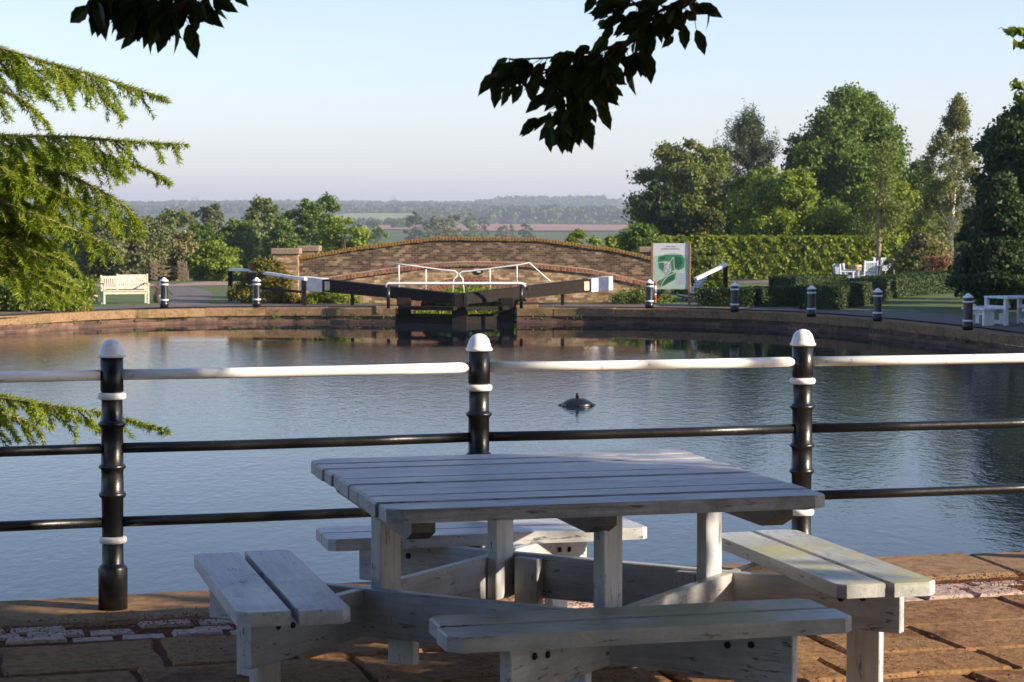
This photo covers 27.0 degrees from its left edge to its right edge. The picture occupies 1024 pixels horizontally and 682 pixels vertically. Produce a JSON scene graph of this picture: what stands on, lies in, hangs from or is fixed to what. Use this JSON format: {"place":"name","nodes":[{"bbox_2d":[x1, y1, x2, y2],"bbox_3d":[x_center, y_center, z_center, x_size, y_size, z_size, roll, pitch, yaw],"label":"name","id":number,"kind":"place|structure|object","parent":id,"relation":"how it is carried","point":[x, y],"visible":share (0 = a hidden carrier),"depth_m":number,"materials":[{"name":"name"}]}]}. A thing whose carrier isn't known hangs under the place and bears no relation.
{"place":"outdoors","nodes":[
{"label":"outdoors","id":0,"kind":"place"},
{"bbox_2d":[95,281,236,286],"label":"brick path","id":1,"kind":"structure","parent":0,"point":[202,283],"depth_m":86.61,"materials":[{"name":"brown brick"}]},
{"bbox_2d":[0,316,394,333],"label":"quay wall","id":2,"kind":"structure","parent":0,"point":[156,321],"depth_m":62.96,"materials":[{"name":"stone"}]},
{"bbox_2d":[0,307,396,324],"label":"coping","id":3,"kind":"object","parent":2,"relation":"on","point":[162,313],"visible":1,"depth_m":62.94,"materials":[{"name":"stone"}]},
{"bbox_2d":[252,277,260,306],"bbox_3d":[-7.621,-1.459,63.662,0.254,0.891,0.260,-1,3,-25],"label":"bollard","id":4,"kind":"object","parent":3,"relation":"on","point":[256,299],"visible":1,"depth_m":63.57,"materials":[{"name":"black metal"}]},
{"bbox_2d":[37,281,382,308],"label":"lawn","id":5,"kind":"structure","parent":0,"point":[219,296],"depth_m":71.77,"materials":[{"name":"green plant"}]},
{"bbox_2d":[0,264,104,312],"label":"shrub","id":6,"kind":"object","parent":5,"relation":"on","point":[78,304],"visible":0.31,"depth_m":60.62,"materials":[{"name":"green plant"}]},
{"bbox_2d":[100,275,149,303],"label":"garden bench","id":7,"kind":"object","parent":5,"relation":"on","point":[134,286],"visible":0.94,"depth_m":66.35,"materials":[{"name":"white wood"}]},
{"bbox_2d":[226,255,300,303],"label":"shrub","id":8,"kind":"object","parent":5,"relation":"on","point":[238,291],"visible":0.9,"depth_m":66.34,"materials":[{"name":"green plant"}]},
{"bbox_2d":[228,268,306,304],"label":"path railing","id":9,"kind":"object","parent":5,"relation":"on","point":[303,291],"visible":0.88,"depth_m":65.63,"materials":[{"name":"white metal"}]},
{"bbox_2d":[299,291,362,303],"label":"shrub","id":10,"kind":"object","parent":5,"relation":"on","point":[314,297],"visible":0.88,"depth_m":66.21,"materials":[{"name":"green plant"}]},
{"bbox_2d":[334,213,413,219],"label":"green field","id":11,"kind":"structure","parent":0,"point":[382,216],"depth_m":2180.70,"materials":[{"name":"green plant"}]},
{"bbox_2d":[0,323,1023,600],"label":"pool water","id":12,"kind":"structure","parent":0,"point":[60,563],"depth_m":31.54,"materials":[{"name":"blue liquid"}]},
{"bbox_2d":[558,393,595,406],"bbox_3d":[1.077,0.986,34.691,0.601,0.280,0.615,-1,3,-17],"label":"floating fountain","id":13,"kind":"object","parent":12,"relation":"on","point":[577,401],"visible":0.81,"depth_m":34.52,"materials":[{"name":"black paint"}]},
{"bbox_2d":[0,213,1023,337],"bbox_3d":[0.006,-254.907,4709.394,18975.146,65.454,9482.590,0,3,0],"label":"ground","id":14,"kind":"structure","parent":0,"point":[396,235],"depth_m":1090.81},
{"bbox_2d":[0,41,190,445],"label":"cedar tree","id":15,"kind":"object","parent":14,"relation":"on","point":[20,181],"visible":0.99,"depth_m":11.92,"materials":[{"name":"green plant"}]},
{"bbox_2d":[60,208,178,280],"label":"bush","id":16,"kind":"object","parent":14,"relation":"on","point":[138,257],"visible":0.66,"depth_m":96.96,"materials":[{"name":"green plant"}]},
{"bbox_2d":[98,283,213,306],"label":"footpath","id":17,"kind":"structure","parent":14,"relation":"on","point":[184,296],"depth_m":72.46,"materials":[{"name":"grey asphalt"}]},
{"bbox_2d":[150,261,186,279],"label":"field gate","id":18,"kind":"structure","parent":14,"relation":"on","point":[182,267],"depth_m":93.64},
{"bbox_2d":[148,227,200,280],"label":"hawthorn tree","id":19,"kind":"object","parent":14,"relation":"on","point":[186,246],"visible":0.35,"depth_m":103.45,"materials":[{"name":"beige plant"}]},
{"bbox_2d":[149,208,202,280],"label":"olive tree","id":20,"kind":"object","parent":14,"relation":"on","point":[181,219],"visible":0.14,"depth_m":189.17,"materials":[{"name":"green plant"}]},
{"bbox_2d":[0,304,379,314],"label":"towpath","id":21,"kind":"structure","parent":14,"relation":"on","point":[2,312],"depth_m":63.81,"materials":[{"name":"concrete"}]},
{"bbox_2d":[160,277,168,307],"bbox_3d":[-10.293,-1.436,63.122,0.254,0.904,0.260,2,4,33],"label":"bollard","id":22,"kind":"object","parent":21,"relation":"on","point":[164,300],"visible":1,"depth_m":63.03,"materials":[{"name":"black metal"}]},
{"bbox_2d":[188,222,223,280],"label":"dark tree","id":23,"kind":"object","parent":14,"relation":"on","point":[207,233],"visible":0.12,"depth_m":111.58,"materials":[{"name":"green plant"}]},
{"bbox_2d":[188,203,225,240],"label":"pale poplar","id":24,"kind":"object","parent":14,"relation":"on","point":[216,219],"visible":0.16,"depth_m":214.23,"materials":[{"name":"green plant"}]},
{"bbox_2d":[183,240,242,280],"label":"bright shrub tree","id":25,"kind":"object","parent":14,"relation":"on","point":[213,260],"visible":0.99,"depth_m":99.32,"materials":[{"name":"green plant"}]},
{"bbox_2d":[214,217,261,280],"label":"green tree","id":26,"kind":"object","parent":14,"relation":"on","point":[244,237],"visible":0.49,"depth_m":139.27,"materials":[{"name":"green plant"}]},
{"bbox_2d":[234,194,292,268],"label":"ash tree","id":27,"kind":"object","parent":14,"relation":"on","point":[268,218],"visible":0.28,"depth_m":149.06,"materials":[{"name":"green plant"}]},
{"bbox_2d":[87,199,473,214],"bbox_3d":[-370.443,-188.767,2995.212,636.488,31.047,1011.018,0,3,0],"label":"distant wood","id":28,"kind":"object","parent":14,"relation":"on","point":[158,207],"visible":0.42,"depth_m":2773.74,"materials":[{"name":"green plant"}]},
{"bbox_2d":[258,218,313,270],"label":"green tree","id":29,"kind":"object","parent":14,"relation":"on","point":[282,234],"visible":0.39,"depth_m":117.33,"materials":[{"name":"green plant"}]},
{"bbox_2d":[283,191,341,248],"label":"tall tree","id":30,"kind":"object","parent":14,"relation":"on","point":[310,218],"visible":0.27,"depth_m":137.09,"materials":[{"name":"green plant"}]},
{"bbox_2d":[312,216,372,252],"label":"bright tree","id":31,"kind":"object","parent":14,"relation":"on","point":[331,230],"visible":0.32,"depth_m":127.22,"materials":[{"name":"green plant"}]},
{"bbox_2d":[70,0,722,154],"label":"cherry tree","id":32,"kind":"object","parent":14,"relation":"on","point":[595,76],"visible":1,"depth_m":5.54,"materials":[{"name":"green plant"}]},
{"bbox_2d":[402,211,427,239],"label":"tree","id":33,"kind":"object","parent":14,"relation":"on","point":[410,220],"visible":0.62,"depth_m":798.37,"materials":[{"name":"green plant"}]},
{"bbox_2d":[423,215,451,237],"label":"tree","id":34,"kind":"object","parent":14,"relation":"on","point":[435,220],"visible":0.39,"depth_m":638.08,"materials":[{"name":"green plant"}]},
{"bbox_2d":[438,214,462,236],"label":"tree","id":35,"kind":"object","parent":14,"relation":"on","point":[450,233],"visible":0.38,"depth_m":647.39,"materials":[{"name":"green plant"}]},
{"bbox_2d":[376,301,538,313],"bbox_3d":[-1.603,-1.021,65.366,4.912,0.240,3.879,0,3,0],"label":"lock coping","id":36,"kind":"object","parent":14,"relation":"on","point":[526,304],"visible":0.53,"depth_m":63.97,"materials":[{"name":"stone"}]},
{"bbox_2d":[271,236,662,312],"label":"stone bridge","id":37,"kind":"structure","parent":14,"relation":"on","point":[552,261],"depth_m":67.58,"materials":[{"name":"stone"}]},
{"bbox_2d":[411,286,524,317],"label":"bank weeds","id":38,"kind":"object","parent":14,"relation":"on","point":[493,303],"visible":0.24,"depth_m":70.05,"materials":[{"name":"green plant"}]},
{"bbox_2d":[460,213,480,237],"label":"tree","id":39,"kind":"object","parent":14,"relation":"on","point":[467,223],"visible":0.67,"depth_m":898.19,"materials":[{"name":"green plant"}]},
{"bbox_2d":[337,205,634,225],"bbox_3d":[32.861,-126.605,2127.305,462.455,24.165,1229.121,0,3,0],"label":"hedgerow","id":40,"kind":"object","parent":14,"relation":"on","point":[427,213],"visible":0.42,"depth_m":1914.00,"materials":[{"name":"green plant"}]},
{"bbox_2d":[42,220,960,280],"bbox_3d":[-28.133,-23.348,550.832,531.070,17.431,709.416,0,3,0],"label":"valley wood","id":41,"kind":"object","parent":14,"relation":"on","point":[373,241],"depth_m":640.98,"materials":[{"name":"green plant"}]},
{"bbox_2d":[392,202,689,222],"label":"distant wood","id":42,"kind":"object","parent":14,"relation":"on","point":[606,213],"visible":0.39,"depth_m":1937.18,"materials":[{"name":"green plant"}]},
{"bbox_2d":[473,194,623,208],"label":"distant wood","id":43,"kind":"object","parent":14,"relation":"on","point":[566,201],"visible":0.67,"depth_m":3230.46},
{"bbox_2d":[564,228,607,246],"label":"shrub","id":44,"kind":"object","parent":14,"relation":"on","point":[574,235],"visible":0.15,"depth_m":95.79,"materials":[{"name":"green plant"}]},
{"bbox_2d":[637,177,688,235],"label":"dark shrub tree","id":45,"kind":"object","parent":14,"relation":"on","point":[666,214],"visible":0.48,"depth_m":107.47,"materials":[{"name":"green plant"}]},
{"bbox_2d":[620,137,738,236],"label":"olive tree","id":46,"kind":"object","parent":14,"relation":"on","point":[694,179],"visible":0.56,"depth_m":110.45,"materials":[{"name":"green plant"}]},
{"bbox_2d":[713,166,777,235],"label":"green tree","id":47,"kind":"object","parent":14,"relation":"on","point":[739,180],"visible":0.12,"depth_m":110.19,"materials":[{"name":"green plant"}]},
{"bbox_2d":[713,98,783,228],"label":"pine tree","id":48,"kind":"object","parent":14,"relation":"on","point":[747,132],"visible":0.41,"depth_m":115.16,"materials":[{"name":"green plant"}]},
{"bbox_2d":[602,233,903,278],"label":"clipped hedge","id":49,"kind":"object","parent":14,"relation":"on","point":[750,256],"visible":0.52,"depth_m":100.59,"materials":[{"name":"green plant"}]},
{"bbox_2d":[538,303,1023,332],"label":"towpath","id":50,"kind":"structure","parent":14,"relation":"on","point":[1014,326],"depth_m":59.50,"materials":[{"name":"asphalt"}]},
{"bbox_2d":[645,279,653,308],"bbox_3d":[4.028,-1.382,62.592,0.260,0.855,0.254,0,3,8],"label":"bollard","id":51,"kind":"object","parent":50,"relation":"on","point":[649,300],"visible":1,"depth_m":62.50,"materials":[{"name":"black metal"}]},
{"bbox_2d":[651,242,690,304],"bbox_3d":[4.830,-2.044,64.886,1.211,1.915,0.080,0,3,8],"label":"map board","id":52,"kind":"object","parent":50,"relation":"on","point":[670,265],"visible":0.94,"depth_m":64.85,"materials":[{"name":"white wood"}]},
{"bbox_2d":[730,282,738,311],"bbox_3d":[6.269,-1.236,60.068,0.254,0.841,0.260,3,4,41],"label":"bollard","id":53,"kind":"object","parent":50,"relation":"on","point":[734,304],"visible":1,"depth_m":59.98,"materials":[{"name":"black metal"}]},
{"bbox_2d":[807,285,815,316],"bbox_3d":[7.982,-1.065,56.857,0.254,0.852,0.260,-1,3,-16],"label":"bollard","id":54,"kind":"object","parent":50,"relation":"on","point":[811,302],"visible":1,"depth_m":56.76,"materials":[{"name":"black metal"}]},
{"bbox_2d":[873,288,882,321],"bbox_3d":[9.319,-0.928,54.366,0.260,0.851,0.254,1,3,16],"label":"bollard","id":55,"kind":"object","parent":50,"relation":"on","point":[877,306],"visible":1,"depth_m":54.27,"materials":[{"name":"black metal"}]},
{"bbox_2d":[962,293,973,329],"bbox_3d":[10.649,-0.688,49.818,0.260,0.871,0.254,-3,4,-41],"label":"bollard","id":56,"kind":"object","parent":50,"relation":"on","point":[968,320],"visible":1,"depth_m":49.73,"materials":[{"name":"black metal"}]},
{"bbox_2d":[961,295,1023,325],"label":"picnic table","id":57,"kind":"object","parent":50,"relation":"on","point":[987,311],"visible":0.89,"depth_m":52.08,"materials":[{"name":"white paint"}]},
{"bbox_2d":[718,161,850,235],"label":"bright ash tree","id":58,"kind":"object","parent":14,"relation":"on","point":[783,193],"visible":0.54,"depth_m":104.70,"materials":[{"name":"green plant"}]},
{"bbox_2d":[799,196,853,235],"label":"green tree","id":59,"kind":"object","parent":14,"relation":"on","point":[838,204],"visible":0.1,"depth_m":106.47,"materials":[{"name":"green plant"}]},
{"bbox_2d":[776,80,934,216],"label":"chestnut tree","id":60,"kind":"object","parent":14,"relation":"on","point":[831,151],"visible":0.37,"depth_m":115.76,"materials":[{"name":"green plant"}]},
{"bbox_2d":[837,177,938,247],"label":"green tree","id":61,"kind":"object","parent":14,"relation":"on","point":[848,221],"visible":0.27,"depth_m":102.98,"materials":[{"name":"green plant"}]},
{"bbox_2d":[897,158,961,264],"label":"green tree","id":62,"kind":"object","parent":14,"relation":"on","point":[913,179],"visible":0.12,"depth_m":110.92,"materials":[{"name":"green plant"}]},
{"bbox_2d":[998,25,1023,107],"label":"maple tree","id":63,"kind":"object","parent":14,"relation":"on","point":[1013,31],"visible":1,"depth_m":21.86,"materials":[{"name":"green plant"}]},
{"bbox_2d":[0,574,1023,681],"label":"terrace bed","id":64,"kind":"object","parent":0,"point":[167,662],"depth_m":8.68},
{"bbox_2d":[0,594,1023,681],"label":"flagstones","id":65,"kind":"object","parent":64,"relation":"on","point":[973,623],"visible":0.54,"depth_m":8.16,"materials":[{"name":"stone"}]},
{"bbox_2d":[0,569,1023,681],"bbox_3d":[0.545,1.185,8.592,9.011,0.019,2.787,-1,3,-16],"label":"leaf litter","id":66,"kind":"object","parent":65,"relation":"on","point":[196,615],"visible":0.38,"depth_m":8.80,"materials":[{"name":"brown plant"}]},
{"bbox_2d":[194,449,934,681],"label":"picnic table","id":67,"kind":"object","parent":65,"relation":"on","point":[428,574],"visible":1,"depth_m":7.40,"materials":[{"name":"paint"}]},
{"bbox_2d":[0,580,1023,645],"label":"brick setts","id":68,"kind":"structure","parent":64,"relation":"on","point":[205,631],"depth_m":8.79,"materials":[{"name":"brown brick"}]},
{"bbox_2d":[0,552,1023,630],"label":"coping","id":69,"kind":"object","parent":64,"relation":"on","point":[953,565],"visible":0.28,"depth_m":9.39,"materials":[{"name":"stone"}]},
{"bbox_2d":[97,339,127,610],"bbox_3d":[-1.722,0.574,9.191,0.125,1.165,0.125,-2,3,-40],"label":"fence post","id":70,"kind":"object","parent":69,"relation":"on","point":[112,581],"visible":1,"depth_m":9.15,"materials":[{"name":"black metal"}]},
{"bbox_2d":[0,370,99,382],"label":"fence rail","id":71,"kind":"object","parent":70,"relation":"attached to","point":[50,376],"visible":1,"depth_m":9.08,"materials":[{"name":"white metal"}]},
{"bbox_2d":[0,517,101,531],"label":"fence rail","id":72,"kind":"object","parent":70,"relation":"attached to","point":[51,524],"visible":1,"depth_m":9.11,"materials":[{"name":"black metal"}]},
{"bbox_2d":[123,507,370,526],"bbox_3d":[-0.939,0.768,9.440,1.554,0.047,0.045,-1,3,-17],"label":"fence rail","id":73,"kind":"object","parent":70,"relation":"attached to","point":[212,518],"visible":0.71,"depth_m":9.35,"materials":[{"name":"black metal"}]},
{"bbox_2d":[122,362,469,379],"bbox_3d":[-0.939,0.134,9.405,1.554,0.049,0.047,-1,3,-17],"label":"fence rail","id":74,"kind":"object","parent":70,"relation":"attached to","point":[269,372],"visible":1,"depth_m":9.38,"materials":[{"name":"white metal"}]},
{"bbox_2d":[122,432,469,452],"bbox_3d":[-0.939,0.450,9.423,1.554,0.047,0.045,-1,3,-17],"label":"fence rail","id":75,"kind":"object","parent":70,"relation":"attached to","point":[213,445],"visible":1,"depth_m":9.40,"materials":[{"name":"black metal"}]},
{"bbox_2d":[466,333,492,547],"bbox_3d":[-0.151,0.547,9.672,0.125,1.165,0.125,1,3,10],"label":"fence post","id":76,"kind":"object","parent":69,"relation":"on","point":[478,386],"visible":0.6,"depth_m":9.62,"materials":[{"name":"black metal"}]},
{"bbox_2d":[489,424,794,441],"bbox_3d":[0.606,0.425,9.866,1.483,0.047,0.045,-1,3,-15],"label":"fence rail","id":77,"kind":"object","parent":76,"relation":"attached to","point":[638,433],"visible":1,"depth_m":9.85,"materials":[{"name":"black metal"}]},
{"bbox_2d":[490,357,794,371],"bbox_3d":[0.606,0.109,9.849,1.483,0.049,0.047,-1,3,-15],"label":"fence rail","id":78,"kind":"object","parent":76,"relation":"attached to","point":[545,366],"visible":1,"depth_m":9.83,"materials":[{"name":"white metal"}]},
{"bbox_2d":[789,329,815,535],"bbox_3d":[1.369,0.525,10.075,0.125,1.165,0.125,-2,3,-30],"label":"fence post","id":79,"kind":"object","parent":69,"relation":"on","point":[802,405],"visible":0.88,"depth_m":10.03,"materials":[{"name":"black metal"}]},
{"bbox_2d":[812,418,1023,432],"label":"fence rail","id":80,"kind":"object","parent":79,"relation":"attached to","point":[914,425],"visible":1,"depth_m":10.21,"materials":[{"name":"black metal"}]},
{"bbox_2d":[813,353,1023,365],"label":"fence rail","id":81,"kind":"object","parent":79,"relation":"attached to","point":[914,359],"visible":1,"depth_m":10.19,"materials":[{"name":"white metal"}]},
{"bbox_2d":[816,484,1023,499],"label":"fence rail","id":82,"kind":"object","parent":79,"relation":"attached to","point":[921,491],"visible":0.79,"depth_m":10.23,"materials":[{"name":"black metal"}]},
{"bbox_2d":[442,224,628,230],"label":"brown field","id":83,"kind":"structure","parent":0,"point":[518,227],"depth_m":1279.70,"materials":[{"name":"brown soil"}]},
{"bbox_2d":[517,316,1023,353],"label":"quay wall","id":84,"kind":"structure","parent":0,"point":[909,336],"depth_m":59.99,"materials":[{"name":"stone"}]},
{"bbox_2d":[3,308,1022,351],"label":"wall weeds","id":85,"kind":"object","parent":84,"relation":"attached to","point":[275,317],"depth_m":60.95,"materials":[{"name":"green plant"}]},
{"bbox_2d":[517,307,1023,346],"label":"coping","id":86,"kind":"object","parent":84,"relation":"on","point":[983,335],"visible":0.95,"depth_m":59.45,"materials":[{"name":"stone"}]},
{"bbox_2d":[544,279,1023,319],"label":"lawn","id":87,"kind":"structure","parent":0,"point":[948,304],"depth_m":66.37,"materials":[{"name":"green plant"}]},
{"bbox_2d":[604,286,673,303],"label":"shrub","id":88,"kind":"object","parent":87,"relation":"on","point":[634,296],"visible":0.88,"depth_m":66.08,"materials":[{"name":"green plant"}]},
{"bbox_2d":[610,222,672,252],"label":"shrub","id":89,"kind":"object","parent":87,"relation":"on","point":[636,236],"visible":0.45,"depth_m":91.50,"materials":[{"name":"green plant"}]},
{"bbox_2d":[669,244,736,294],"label":"shrub","id":90,"kind":"object","parent":87,"relation":"on","point":[710,258],"visible":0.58,"depth_m":74.57,"materials":[{"name":"green plant"}]},
{"bbox_2d":[694,263,727,287],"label":"path railing","id":91,"kind":"object","parent":87,"relation":"on","point":[724,266],"visible":0.92,"depth_m":67.50,"materials":[{"name":"white metal"}]},
{"bbox_2d":[697,285,800,308],"bbox_3d":[7.395,-1.321,64.226,3.882,0.733,1.610,-1,3,-9],"label":"hedge","id":92,"kind":"object","parent":87,"relation":"on","point":[771,296],"visible":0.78,"depth_m":63.67,"materials":[{"name":"green plant"}]},
{"bbox_2d":[768,273,848,285],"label":"hedge","id":93,"kind":"object","parent":87,"relation":"on","point":[795,279],"visible":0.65,"depth_m":77.56,"materials":[{"name":"green plant"}]},
{"bbox_2d":[859,260,877,276],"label":"garden chair","id":94,"kind":"object","parent":87,"relation":"on","point":[871,264],"visible":0.88,"depth_m":89.45,"materials":[{"name":"white paint"}]},
{"bbox_2d":[799,269,957,309],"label":"hedge","id":95,"kind":"object","parent":87,"relation":"on","point":[848,293],"visible":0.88,"depth_m":67.08,"materials":[{"name":"green plant"}]},
{"bbox_2d":[840,137,919,274],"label":"slender tree","id":96,"kind":"object","parent":87,"relation":"on","point":[884,175],"visible":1,"depth_m":89.46,"materials":[{"name":"green plant"}]},
{"bbox_2d":[885,229,952,273],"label":"shrub","id":97,"kind":"object","parent":87,"relation":"on","point":[913,250],"visible":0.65,"depth_m":81.55,"materials":[{"name":"green plant"}]},
{"bbox_2d":[909,254,953,272],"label":"shrub","id":98,"kind":"object","parent":87,"relation":"on","point":[935,263],"visible":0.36,"depth_m":77.74,"materials":[{"name":"red plant"}]},
{"bbox_2d":[908,92,981,266],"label":"birch tree","id":99,"kind":"object","parent":87,"relation":"on","point":[957,119],"visible":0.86,"depth_m":91.35,"materials":[{"name":"green plant"}]},
{"bbox_2d":[944,204,975,297],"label":"dark yew","id":100,"kind":"object","parent":87,"relation":"on","point":[962,235],"visible":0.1,"depth_m":69.88,"materials":[{"name":"green plant"}]},
{"bbox_2d":[943,171,1023,308],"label":"dark fir","id":101,"kind":"object","parent":87,"relation":"on","point":[990,261],"visible":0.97,"depth_m":61.44,"materials":[{"name":"green plant"}]},
{"bbox_2d":[961,90,1023,238],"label":"dark tree","id":102,"kind":"object","parent":87,"relation":"on","point":[1005,135],"visible":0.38,"depth_m":65.05,"materials":[{"name":"green plant"}]},
{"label":"lock chamber wall","id":103,"kind":"structure","parent":0,"visible":0},
{"bbox_2d":[300,262,459,323],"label":"lock gate","id":104,"kind":"structure","parent":103,"relation":"attached to","point":[404,296],"depth_m":63.74,"materials":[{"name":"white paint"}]},
{"bbox_2d":[385,282,525,307],"bbox_3d":[-1.664,-1.351,62.995,4.160,0.779,0.100,0,3,0],"label":"lock footrail","id":105,"kind":"object","parent":104,"relation":"on","point":[388,284],"visible":1,"depth_m":62.95,"materials":[{"name":"white metal"}]},
{"bbox_2d":[459,262,612,323],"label":"lock gate","id":106,"kind":"structure","parent":103,"relation":"attached to","point":[505,297],"depth_m":63.88,"materials":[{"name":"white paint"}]},
{"bbox_3d":[-3.320,0.597,8.766,0.125,1.165,0.125,0,3,0],"label":"fence post","id":107,"kind":"object","parent":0,"visible":0},
{"bbox_2d":[0,443,100,456],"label":"fence rail","id":108,"kind":"object","parent":107,"relation":"attached to","point":[43,450],"visible":1,"depth_m":9.10,"materials":[{"name":"black metal"}]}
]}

